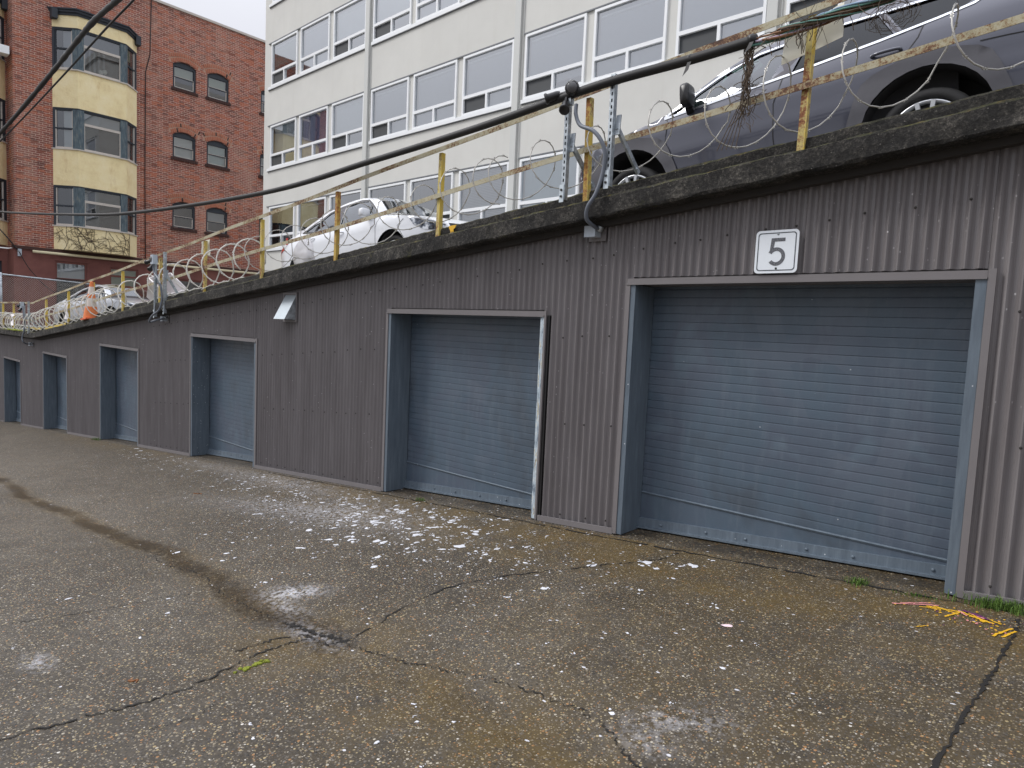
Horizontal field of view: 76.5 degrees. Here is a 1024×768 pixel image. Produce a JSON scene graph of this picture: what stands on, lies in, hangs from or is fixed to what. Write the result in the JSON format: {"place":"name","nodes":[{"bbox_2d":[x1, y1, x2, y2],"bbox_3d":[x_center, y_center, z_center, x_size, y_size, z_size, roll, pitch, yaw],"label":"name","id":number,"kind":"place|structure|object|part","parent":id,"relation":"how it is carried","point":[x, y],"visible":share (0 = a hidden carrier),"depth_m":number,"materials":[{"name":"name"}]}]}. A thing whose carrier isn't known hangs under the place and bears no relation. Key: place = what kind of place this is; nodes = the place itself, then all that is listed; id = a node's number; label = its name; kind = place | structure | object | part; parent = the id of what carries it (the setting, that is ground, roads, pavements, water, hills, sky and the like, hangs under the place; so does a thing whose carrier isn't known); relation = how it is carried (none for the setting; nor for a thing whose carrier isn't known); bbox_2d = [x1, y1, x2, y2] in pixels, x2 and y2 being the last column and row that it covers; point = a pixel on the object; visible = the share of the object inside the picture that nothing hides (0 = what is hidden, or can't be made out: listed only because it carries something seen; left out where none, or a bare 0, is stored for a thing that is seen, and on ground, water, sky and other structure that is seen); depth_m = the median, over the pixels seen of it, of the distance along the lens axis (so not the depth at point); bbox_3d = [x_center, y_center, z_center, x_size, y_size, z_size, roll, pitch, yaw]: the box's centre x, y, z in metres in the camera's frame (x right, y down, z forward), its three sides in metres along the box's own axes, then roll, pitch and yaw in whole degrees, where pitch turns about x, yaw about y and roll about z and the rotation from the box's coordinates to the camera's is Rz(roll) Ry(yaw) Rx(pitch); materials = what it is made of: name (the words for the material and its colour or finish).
{"place":"outdoors","nodes":[
{"label":"outdoors","id":0,"kind":"place"},
{"bbox_2d":[0,0,122,135],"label":"overhead cable","id":1,"kind":"object","parent":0,"point":[94,20],"visible":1,"depth_m":9.19,"materials":[{"name":"black rubber"}]},
{"bbox_2d":[0,0,134,141],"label":"overhead cable","id":2,"kind":"object","parent":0,"point":[86,49],"visible":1,"depth_m":9.05,"materials":[{"name":"black rubber"}]},
{"bbox_2d":[0,0,265,248],"label":"sky","id":3,"kind":"structure","parent":0,"point":[246,16],"materials":[{"name":"white"}]},
{"bbox_2d":[17,177,997,326],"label":"parking deck","id":4,"kind":"structure","parent":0,"point":[642,285],"depth_m":6.77,"materials":[{"name":"grey metal"}]},
{"bbox_2d":[0,272,99,324],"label":"chain link fence","id":5,"kind":"object","parent":4,"relation":"on","point":[1,292],"visible":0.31,"depth_m":24.06,"materials":[{"name":"metal"}]},
{"bbox_2d":[54,284,149,323],"bbox_3d":[-12.341,-2.343,20.337,4.940,1.540,2.061,-1,1,30],"label":"parked hatchback","id":6,"kind":"object","parent":4,"relation":"on","point":[132,298],"visible":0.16,"depth_m":19.75,"materials":[{"name":"silver paint"}]},
{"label":"side window","id":7,"kind":"part","parent":6,"relation":"part of","materials":[{"name":"grey glass"}]},
{"bbox_2d":[281,198,466,267],"bbox_3d":[-2.171,-2.426,11.349,4.940,1.540,2.061,0,1,42],"label":"parked sedan","id":8,"kind":"object","parent":4,"relation":"on","point":[380,230],"visible":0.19,"depth_m":10.51,"materials":[{"name":"white paint"}]},
{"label":"side window","id":9,"kind":"part","parent":8,"relation":"part of","materials":[{"name":"grey glass"}]},
{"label":"side window","id":10,"kind":"part","parent":8,"relation":"part of","materials":[{"name":"grey glass"}]},
{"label":"side window","id":11,"kind":"part","parent":8,"relation":"part of","materials":[{"name":"grey glass"}]},
{"bbox_2d":[579,0,1023,193],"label":"sedan","id":12,"kind":"object","parent":4,"relation":"on","point":[956,75],"visible":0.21,"depth_m":5.34,"materials":[{"name":"grey paint"}]},
{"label":"side window","id":13,"kind":"part","parent":12,"relation":"part of","materials":[{"name":"grey glass"}]},
{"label":"side window","id":14,"kind":"part","parent":12,"relation":"part of","materials":[{"name":"grey glass"}]},
{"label":"side window","id":15,"kind":"part","parent":12,"relation":"part of","materials":[{"name":"grey glass"}]},
{"bbox_2d":[0,421,1023,767],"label":"ground","id":16,"kind":"structure","parent":0,"point":[830,671],"depth_m":3.65,"materials":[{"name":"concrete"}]},
{"bbox_2d":[0,0,264,368],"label":"brick building","id":17,"kind":"structure","parent":16,"relation":"on","point":[146,104],"depth_m":27.73,"materials":[{"name":"red brick"}]},
{"bbox_2d":[0,0,8,245],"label":"bay window","id":18,"kind":"structure","parent":17,"relation":"in","point":[3,3],"depth_m":25.54,"materials":[{"name":"beige glass"}]},
{"bbox_2d":[0,229,16,249],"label":"overhead cable","id":19,"kind":"object","parent":17,"relation":"attached to","point":[8,239],"visible":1,"depth_m":25.29,"materials":[{"name":"black rubber"}]},
{"bbox_2d":[17,249,21,255],"bbox_3d":[-19.426,-5.189,25.613,0.100,0.280,0.120,7,6,42],"label":"meter box","id":20,"kind":"object","parent":17,"relation":"attached to","point":[18,253],"visible":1,"depth_m":25.59,"materials":[{"name":"grey metal"}]},
{"bbox_2d":[19,251,64,297],"bbox_3d":[-18.395,-4.213,26.471,2.739,2.119,0.134,-1,6,-41],"label":"service wire","id":21,"kind":"object","parent":20,"relation":"attached to","point":[35,275],"visible":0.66,"depth_m":25.84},
{"bbox_2d":[55,261,86,303],"bbox_3d":[-18.595,-4.219,27.266,0.720,2.360,1.730,7,6,42],"label":"window","id":22,"kind":"structure","parent":17,"relation":"in","point":[67,271],"depth_m":27.27,"materials":[{"name":"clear glass"}]},
{"bbox_2d":[53,227,129,255],"bbox_3d":[-17.459,-5.962,27.069,2.724,1.039,0.537,-1,6,-37],"label":"dead vine","id":23,"kind":"object","parent":17,"relation":"attached to","point":[91,241],"visible":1,"depth_m":26.86,"materials":[{"name":"brown plant"}]},
{"bbox_2d":[47,6,140,257],"bbox_3d":[-17.376,-10.259,27.208,1.430,9.450,3.440,7,6,42],"label":"bay window","id":24,"kind":"structure","parent":17,"relation":"in","point":[95,165],"depth_m":26.74,"materials":[{"name":"yellow paint"}]},
{"bbox_2d":[110,267,137,286],"bbox_3d":[-17.284,-4.571,28.724,0.660,1.650,1.730,7,6,42],"label":"window","id":25,"kind":"structure","parent":17,"relation":"in","point":[130,274],"depth_m":28.63,"materials":[{"name":"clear glass"}]},
{"bbox_2d":[172,202,194,229],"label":"window","id":26,"kind":"structure","parent":17,"relation":"in","point":[179,218],"depth_m":30.79,"materials":[{"name":"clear glass"}]},
{"bbox_2d":[173,133,194,160],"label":"window","id":27,"kind":"structure","parent":17,"relation":"in","point":[182,147],"depth_m":30.00,"materials":[{"name":"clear glass"}]},
{"bbox_2d":[173,62,195,92],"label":"window","id":28,"kind":"structure","parent":17,"relation":"in","point":[181,74],"depth_m":29.85,"materials":[{"name":"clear glass"}]},
{"bbox_2d":[178,279,202,291],"bbox_3d":[-15.442,-4.152,30.830,0.660,2.150,1.900,7,6,42],"label":"window","id":29,"kind":"structure","parent":17,"relation":"in","point":[185,282],"depth_m":31.02,"materials":[{"name":"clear glass"}]},
{"bbox_2d":[186,208,226,233],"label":"window","id":30,"kind":"structure","parent":17,"relation":"in","point":[216,219],"depth_m":31.38,"materials":[{"name":"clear glass"}]},
{"bbox_2d":[187,71,227,102],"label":"window","id":31,"kind":"structure","parent":17,"relation":"in","point":[217,85],"depth_m":30.96,"materials":[{"name":"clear glass"}]},
{"bbox_2d":[189,140,227,167],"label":"window","id":32,"kind":"structure","parent":17,"relation":"in","point":[217,152],"depth_m":31.14,"materials":[{"name":"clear glass"}]},
{"bbox_2d":[260,154,263,175],"bbox_3d":[-12.397,-11.066,33.020,0.150,1.150,1.020,7,6,42],"label":"window","id":33,"kind":"structure","parent":17,"relation":"in","point":[261,156],"depth_m":32.81,"materials":[{"name":"clear glass"}]},
{"bbox_2d":[261,91,264,112],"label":"window","id":34,"kind":"structure","parent":17,"relation":"in","point":[262,92],"depth_m":32.56,"materials":[{"name":"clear glass"}]},
{"bbox_2d":[233,659,270,673],"bbox_3d":[-1.372,1.484,3.421,0.067,0.013,0.200,7,6,42],"label":"moss patch","id":35,"kind":"object","parent":16,"relation":"on","point":[246,668],"visible":1,"depth_m":3.42,"materials":[{"name":"green plant"}]},
{"bbox_2d":[11,448,861,767],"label":"paint flakes","id":36,"kind":"object","parent":16,"relation":"on","point":[377,522],"visible":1,"depth_m":5.79,"materials":[{"name":"white paint"}]},
{"bbox_2d":[0,84,1023,609],"bbox_3d":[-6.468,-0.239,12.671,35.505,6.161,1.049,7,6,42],"label":"garage building","id":37,"kind":"structure","parent":16,"relation":"on","point":[850,390],"depth_m":5.47,"materials":[{"name":"paint"}]},
{"bbox_2d":[3,356,21,423],"bbox_3d":[-16.160,0.243,21.286,2.550,2.691,0.396,7,6,42],"label":"roller door","id":38,"kind":"structure","parent":37,"relation":"in","point":[11,375],"depth_m":21.99,"materials":[{"name":"paint"}]},
{"bbox_2d":[0,312,43,329],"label":"razor wire","id":39,"kind":"object","parent":37,"relation":"on","point":[8,316],"visible":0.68,"depth_m":20.15,"materials":[{"name":"silver metal"}]},
{"bbox_2d":[23,307,37,331],"bbox_3d":[-14.048,-1.919,18.944,0.381,0.880,0.088,0,5,-31],"label":"strut post","id":40,"kind":"object","parent":37,"relation":"attached to","point":[27,319],"visible":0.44,"depth_m":18.90,"materials":[{"name":"metal"}]},
{"bbox_2d":[27,301,42,333],"bbox_3d":[-13.654,-1.895,18.589,0.382,0.915,0.088,0,5,-31],"label":"strut post","id":41,"kind":"object","parent":37,"relation":"attached to","point":[29,314],"visible":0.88,"depth_m":18.52,"materials":[{"name":"metal"}]},
{"bbox_2d":[42,351,67,431],"bbox_3d":[-12.353,0.252,17.849,2.570,2.684,0.396,7,6,42],"label":"roller door","id":42,"kind":"structure","parent":37,"relation":"in","point":[55,381],"depth_m":18.53,"materials":[{"name":"paint"}]},
{"bbox_2d":[21,286,126,331],"bbox_3d":[-11.395,-1.825,16.636,7.464,1.252,0.609,7,6,42],"label":"razor wire","id":43,"kind":"object","parent":37,"relation":"on","point":[66,302],"visible":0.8,"depth_m":16.13,"materials":[{"name":"silver metal"}]},
{"bbox_2d":[64,303,68,318],"bbox_3d":[-11.120,-1.820,16.193,0.240,0.410,0.078,7,6,42],"label":"plastic strip","id":44,"kind":"object","parent":43,"relation":"attached to","point":[65,317],"visible":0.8,"depth_m":16.17,"materials":[{"name":"white plastic"}]},
{"bbox_2d":[80,282,97,319],"bbox_3d":[-9.739,-1.915,14.999,0.400,0.894,0.306,7,6,42],"label":"traffic cone","id":45,"kind":"object","parent":37,"relation":"on","point":[87,314],"visible":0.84,"depth_m":14.88,"materials":[{"name":"orange plastic"}]},
{"bbox_2d":[99,343,139,445],"bbox_3d":[-8.534,0.254,14.402,2.660,2.699,0.396,7,6,42],"label":"roller door","id":46,"kind":"structure","parent":37,"relation":"in","point":[119,366],"depth_m":15.05,"materials":[{"name":"paint"}]},
{"bbox_2d":[100,273,157,312],"bbox_3d":[-7.664,-1.830,13.273,2.597,0.820,0.626,7,6,42],"label":"razor wire","id":47,"kind":"object","parent":37,"relation":"on","point":[134,291],"visible":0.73,"depth_m":13.24,"materials":[{"name":"silver metal"}]},
{"bbox_2d":[153,266,167,317],"bbox_3d":[-6.489,-1.792,12.127,0.385,1.125,0.088,0,5,-31],"label":"strut post","id":48,"kind":"object","parent":37,"relation":"attached to","point":[155,290],"visible":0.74,"depth_m":12.05,"materials":[{"name":"metal"}]},
{"bbox_2d":[144,257,156,271],"bbox_3d":[-6.678,-2.220,12.002,0.349,0.292,0.174,7,6,42],"label":"security camera","id":49,"kind":"object","parent":48,"relation":"attached to","point":[147,262],"visible":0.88,"depth_m":11.94,"materials":[{"name":"black plastic"}]},
{"bbox_2d":[150,254,157,264],"bbox_3d":[-6.566,-2.282,11.905,0.120,0.170,0.080,7,6,42],"label":"cable box","id":50,"kind":"object","parent":48,"relation":"attached to","point":[155,259],"visible":1,"depth_m":11.87,"materials":[{"name":"grey metal"}]},
{"bbox_2d":[148,264,164,322],"bbox_3d":[-6.533,-1.673,11.905,0.481,1.120,0.276,13,11,66],"label":"flexible conduit","id":51,"kind":"object","parent":50,"relation":"attached to","point":[161,301],"visible":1,"depth_m":11.85,"materials":[{"name":"grey metal"}]},
{"bbox_2d":[160,315,168,322],"bbox_3d":[-6.551,-1.234,12.246,0.171,0.152,0.106,7,6,42],"label":"junction box","id":52,"kind":"object","parent":37,"relation":"attached to","point":[166,319],"visible":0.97,"depth_m":12.23,"materials":[{"name":"metal"}]},
{"bbox_2d":[147,273,187,300],"bbox_3d":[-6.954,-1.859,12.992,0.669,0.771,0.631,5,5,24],"label":"car","id":53,"kind":"object","parent":37,"relation":"on","point":[150,295],"visible":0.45,"depth_m":13.06,"materials":[{"name":"white metal"}]},
{"bbox_2d":[162,252,178,313],"bbox_3d":[-6.145,-1.822,11.816,0.384,1.115,0.088,0,5,-31],"label":"strut post","id":54,"kind":"object","parent":37,"relation":"attached to","point":[165,277],"visible":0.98,"depth_m":11.74,"materials":[{"name":"metal"}]},
{"bbox_2d":[189,333,258,467],"bbox_3d":[-4.743,0.273,10.980,2.600,2.665,0.396,7,6,42],"label":"roller door","id":55,"kind":"structure","parent":37,"relation":"in","point":[223,399],"depth_m":11.46,"materials":[{"name":"paint"}]},
{"bbox_2d":[273,292,298,321],"bbox_3d":[-3.205,-1.089,9.186,0.370,0.415,0.200,7,6,42],"label":"vent hood","id":56,"kind":"object","parent":37,"relation":"attached to","point":[288,309],"visible":1,"depth_m":9.13,"materials":[{"name":"metal"}]},
{"bbox_2d":[286,238,314,263],"bbox_3d":[-3.041,-1.922,9.490,0.510,0.439,0.252,5,5,32],"label":"plastic bag","id":57,"kind":"object","parent":37,"relation":"on","point":[301,250],"visible":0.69,"depth_m":9.38,"materials":[{"name":"white plastic"}]},
{"bbox_2d":[449,225,455,232],"bbox_3d":[-0.633,-1.613,6.880,0.120,0.137,0.005,7,6,42],"label":"paint drip","id":58,"kind":"object","parent":37,"relation":"attached to","point":[452,227],"visible":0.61,"depth_m":6.87},
{"bbox_2d":[381,308,551,519],"bbox_3d":[-0.503,0.278,7.152,2.580,2.664,0.396,7,6,42],"label":"roller door","id":59,"kind":"structure","parent":37,"relation":"in","point":[465,400],"depth_m":7.32,"materials":[{"name":"paint"}]},
{"bbox_2d":[0,0,1023,329],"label":"guard railing","id":60,"kind":"object","parent":37,"relation":"on","point":[806,84],"visible":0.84,"depth_m":5.70,"materials":[{"name":"paint"}]},
{"bbox_2d":[201,239,210,254],"bbox_3d":[-5.246,-2.329,11.115,0.380,0.270,0.020,7,6,43],"label":"paper sheet","id":61,"kind":"object","parent":60,"relation":"attached to","point":[208,247],"visible":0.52,"depth_m":11.03,"materials":[{"name":"white paper"}]},
{"bbox_2d":[147,238,265,297],"bbox_3d":[-5.305,-1.928,11.159,3.639,0.926,0.634,7,6,42],"label":"razor wire","id":62,"kind":"object","parent":60,"relation":"attached to","point":[216,262],"visible":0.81,"depth_m":10.91,"materials":[{"name":"silver metal"}]},
{"bbox_2d":[244,158,503,271],"bbox_3d":[-1.963,-1.987,8.170,4.942,1.013,0.543,7,6,42],"label":"razor wire","id":63,"kind":"object","parent":60,"relation":"hanging from","point":[346,217],"visible":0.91,"depth_m":7.92,"materials":[{"name":"silver metal"}]},
{"bbox_2d":[603,73,639,188],"bbox_3d":[0.955,-2.066,5.395,0.382,0.915,0.088,0,5,-31],"label":"strut post","id":64,"kind":"object","parent":60,"relation":"attached to","point":[614,125],"visible":0.96,"depth_m":5.33,"materials":[{"name":"metal"}]},
{"bbox_2d":[0,34,758,215],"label":"utility cable","id":65,"kind":"object","parent":64,"relation":"attached to","point":[704,55],"visible":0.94,"depth_m":6.21,"materials":[{"name":"black rubber"}]},
{"bbox_2d":[683,54,690,74],"bbox_3d":[1.331,-2.391,4.879,0.060,0.169,0.080,7,6,42],"label":"cable tie","id":66,"kind":"object","parent":65,"relation":"hanging from","point":[687,67],"visible":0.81,"depth_m":4.85,"materials":[{"name":"black plastic"}]},
{"bbox_2d":[717,41,766,150],"bbox_3d":[1.664,-2.056,4.652,0.191,0.710,0.358,-1,6,-40],"label":"dry vine","id":67,"kind":"object","parent":65,"relation":"hanging from","point":[746,83],"visible":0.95,"depth_m":4.62,"materials":[{"name":"brown plant"}]},
{"bbox_2d":[744,33,753,52],"bbox_3d":[1.682,-2.390,4.563,0.060,0.139,0.080,7,6,42],"label":"cable tie","id":68,"kind":"object","parent":65,"relation":"attached to","point":[749,37],"visible":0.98,"depth_m":4.54,"materials":[{"name":"black plastic"}]},
{"bbox_2d":[488,2,1023,199],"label":"razor wire","id":69,"kind":"object","parent":60,"relation":"attached to","point":[907,98],"visible":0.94,"depth_m":4.73,"materials":[{"name":"silver metal"}]},
{"bbox_2d":[781,2,843,64],"bbox_3d":[2.083,-2.420,4.495,0.400,0.325,0.024,7,6,42],"label":"paper sheet","id":70,"kind":"object","parent":60,"relation":"attached to","point":[832,32],"visible":0.52,"depth_m":4.47,"materials":[{"name":"beige paper"}]},
{"bbox_2d":[751,0,958,55],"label":"wire bundle","id":71,"kind":"object","parent":60,"relation":"attached to","point":[820,20],"visible":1,"depth_m":4.28,"materials":[{"name":"black metal"}]},
{"bbox_2d":[865,0,921,37],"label":"dry vine","id":72,"kind":"object","parent":60,"relation":"hanging from","point":[879,15],"visible":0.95,"depth_m":4.10,"materials":[{"name":"brown plant"}]},
{"bbox_2d":[559,106,594,201],"bbox_3d":[0.611,-2.039,5.706,0.381,0.910,0.088,0,5,-31],"label":"strut post","id":73,"kind":"object","parent":37,"relation":"attached to","point":[569,146],"visible":0.81,"depth_m":5.64,"materials":[{"name":"metal"}]},
{"bbox_2d":[544,80,578,114],"bbox_3d":[0.423,-2.440,5.577,0.349,0.292,0.174,7,6,42],"label":"security camera","id":74,"kind":"object","parent":73,"relation":"attached to","point":[571,87],"visible":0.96,"depth_m":5.50,"materials":[{"name":"black plastic"}]},
{"bbox_2d":[574,103,606,230],"bbox_3d":[0.641,-1.843,5.464,0.284,1.044,0.284,3,5,2],"label":"flexible conduit","id":75,"kind":"object","parent":37,"relation":"attached to","point":[604,162],"visible":1,"depth_m":5.38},
{"bbox_2d":[584,225,606,241],"bbox_3d":[0.726,-1.333,5.673,0.180,0.160,0.106,7,6,42],"label":"junction box","id":76,"kind":"object","parent":37,"relation":"attached to","point":[593,234],"visible":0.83,"depth_m":5.66,"materials":[{"name":"metal"}]},
{"bbox_2d":[754,229,799,273],"bbox_3d":[1.899,-0.952,4.668,0.306,0.306,0.010,7,6,42],"label":"number sign","id":77,"kind":"object","parent":37,"relation":"attached to","point":[776,251],"visible":1,"depth_m":4.66,"materials":[{"name":"white metal"}]},
{"bbox_2d":[612,236,997,597],"bbox_3d":[1.995,0.285,4.898,2.645,2.663,0.396,7,6,42],"label":"roller door","id":78,"kind":"structure","parent":37,"relation":"in","point":[836,416],"depth_m":4.84,"materials":[{"name":"paint"}]},
{"bbox_3d":[-14.139,-1.177,19.098,0.171,0.152,0.106,7,6,42],"label":"junction box","id":79,"kind":"object","parent":37,"relation":"attached to","visible":0},
{"bbox_2d":[21,306,30,344],"bbox_3d":[-14.091,-1.698,18.815,0.127,1.118,0.389,2,5,-11],"label":"flexible conduit","id":80,"kind":"object","parent":79,"relation":"attached to","point":[24,328],"visible":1,"depth_m":18.67,"materials":[{"name":"grey metal"}]},
{"bbox_2d":[0,472,1023,767],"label":"ground cracks","id":81,"kind":"object","parent":16,"relation":"on","point":[956,730],"visible":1,"depth_m":3.44,"materials":[{"name":"black asphalt"}]},
{"bbox_2d":[263,0,858,271],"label":"apartment building","id":82,"kind":"structure","parent":16,"relation":"on","point":[348,82],"depth_m":16.23,"materials":[{"name":"paint"}]},
{"bbox_2d":[270,117,296,167],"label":"window","id":83,"kind":"structure","parent":82,"relation":"in","point":[285,136],"depth_m":22.05,"materials":[{"name":"plastic"}]},
{"bbox_2d":[271,30,297,85],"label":"window","id":84,"kind":"structure","parent":82,"relation":"in","point":[286,52],"depth_m":21.86,"materials":[{"name":"plastic"}]},
{"bbox_2d":[268,200,322,247],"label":"window","id":85,"kind":"structure","parent":82,"relation":"in","point":[286,217],"depth_m":22.94,"materials":[{"name":"plastic"}]},
{"bbox_2d":[297,194,359,234],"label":"window","id":86,"kind":"structure","parent":82,"relation":"in","point":[317,209],"depth_m":20.92,"materials":[{"name":"plastic"}]},
{"bbox_2d":[298,106,361,159],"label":"window","id":87,"kind":"structure","parent":82,"relation":"in","point":[315,128],"depth_m":20.65,"materials":[{"name":"plastic"}]},
{"bbox_2d":[300,13,364,72],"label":"window","id":88,"kind":"structure","parent":82,"relation":"in","point":[317,44],"depth_m":20.44,"materials":[{"name":"plastic"}]},
{"bbox_2d":[331,93,363,151],"bbox_3d":[-4.852,-7.763,19.390,1.684,1.423,0.185,7,6,42],"label":"window","id":89,"kind":"structure","parent":82,"relation":"in","point":[349,115],"depth_m":19.49,"materials":[{"name":"glass"}]},
{"bbox_2d":[329,185,403,211],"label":"window","id":90,"kind":"structure","parent":82,"relation":"in","point":[397,192],"depth_m":19.62,"materials":[{"name":"plastic"}]},
{"bbox_2d":[333,0,409,58],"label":"window","id":91,"kind":"structure","parent":82,"relation":"in","point":[352,22],"depth_m":19.24,"materials":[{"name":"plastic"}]},
{"bbox_2d":[370,77,409,140],"bbox_3d":[-3.353,-7.587,18.044,1.684,1.423,0.185,7,6,42],"label":"window","id":92,"kind":"structure","parent":82,"relation":"in","point":[392,104],"depth_m":18.07,"materials":[{"name":"glass"}]},
{"bbox_2d":[373,0,411,40],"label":"window","id":93,"kind":"structure","parent":82,"relation":"in","point":[389,10],"depth_m":18.00,"materials":[{"name":"plastic"}]},
{"bbox_2d":[368,177,450,212],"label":"window","id":94,"kind":"structure","parent":82,"relation":"in","point":[430,205],"depth_m":18.22,"materials":[{"name":"plastic"}]},
{"bbox_2d":[412,59,457,128],"bbox_3d":[-1.954,-7.422,16.788,1.684,1.423,0.185,7,6,42],"label":"window","id":95,"kind":"structure","parent":82,"relation":"in","point":[438,90],"depth_m":16.80,"materials":[{"name":"glass"}]},
{"bbox_2d":[415,0,460,22],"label":"window","id":96,"kind":"structure","parent":82,"relation":"in","point":[429,8],"depth_m":16.82,"materials":[{"name":"plastic"}]},
{"bbox_2d":[410,166,506,218],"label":"window","id":97,"kind":"structure","parent":82,"relation":"in","point":[423,189],"depth_m":17.13,"materials":[{"name":"plastic"}]},
{"bbox_2d":[457,160,539,221],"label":"window","id":98,"kind":"structure","parent":82,"relation":"in","point":[474,204],"depth_m":15.77,"materials":[{"name":"glass"}]},
{"bbox_2d":[461,39,569,115],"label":"window","id":99,"kind":"structure","parent":82,"relation":"in","point":[490,75],"depth_m":15.55,"materials":[{"name":"glass"}]},
{"bbox_2d":[518,148,580,208],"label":"window","id":100,"kind":"structure","parent":82,"relation":"in","point":[533,185],"depth_m":14.48,"materials":[{"name":"plastic"}]},
{"bbox_2d":[523,13,587,98],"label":"window","id":101,"kind":"structure","parent":82,"relation":"in","point":[559,55],"depth_m":14.19,"materials":[{"name":"plastic"}]},
{"bbox_2d":[591,0,668,80],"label":"window","id":102,"kind":"structure","parent":82,"relation":"in","point":[632,36],"depth_m":12.93,"materials":[{"name":"plastic"}]},
{"bbox_2d":[675,0,767,55],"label":"window","id":103,"kind":"structure","parent":82,"relation":"in","point":[706,22],"depth_m":11.75,"materials":[{"name":"plastic"}]},
{"bbox_2d":[785,0,858,24],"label":"window","id":104,"kind":"structure","parent":82,"relation":"in","point":[797,5],"depth_m":10.69,"materials":[{"name":"plastic"}]},
{"bbox_2d":[841,575,869,587],"bbox_3d":[2.296,1.304,4.311,0.162,0.058,0.174,3,5,6],"label":"grass tuft","id":105,"kind":"object","parent":16,"relation":"on","point":[858,581],"visible":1,"depth_m":4.30,"materials":[{"name":"green plant"}]},
{"bbox_2d":[892,590,936,599],"bbox_3d":[2.513,1.313,4.052,0.260,0.048,0.068,7,6,42],"label":"grass tuft","id":106,"kind":"object","parent":16,"relation":"on","point":[915,594],"visible":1,"depth_m":4.05,"materials":[{"name":"green plant"}]},
{"bbox_2d":[894,602,1023,636],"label":"paint splatter","id":107,"kind":"object","parent":16,"relation":"on","point":[935,607],"visible":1,"depth_m":3.72,"materials":[{"name":"yellow paint"}]},
{"bbox_2d":[940,590,1023,616],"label":"grass tuft","id":108,"kind":"object","parent":16,"relation":"on","point":[998,604],"visible":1,"depth_m":3.82,"materials":[{"name":"green plant"}]}
]}

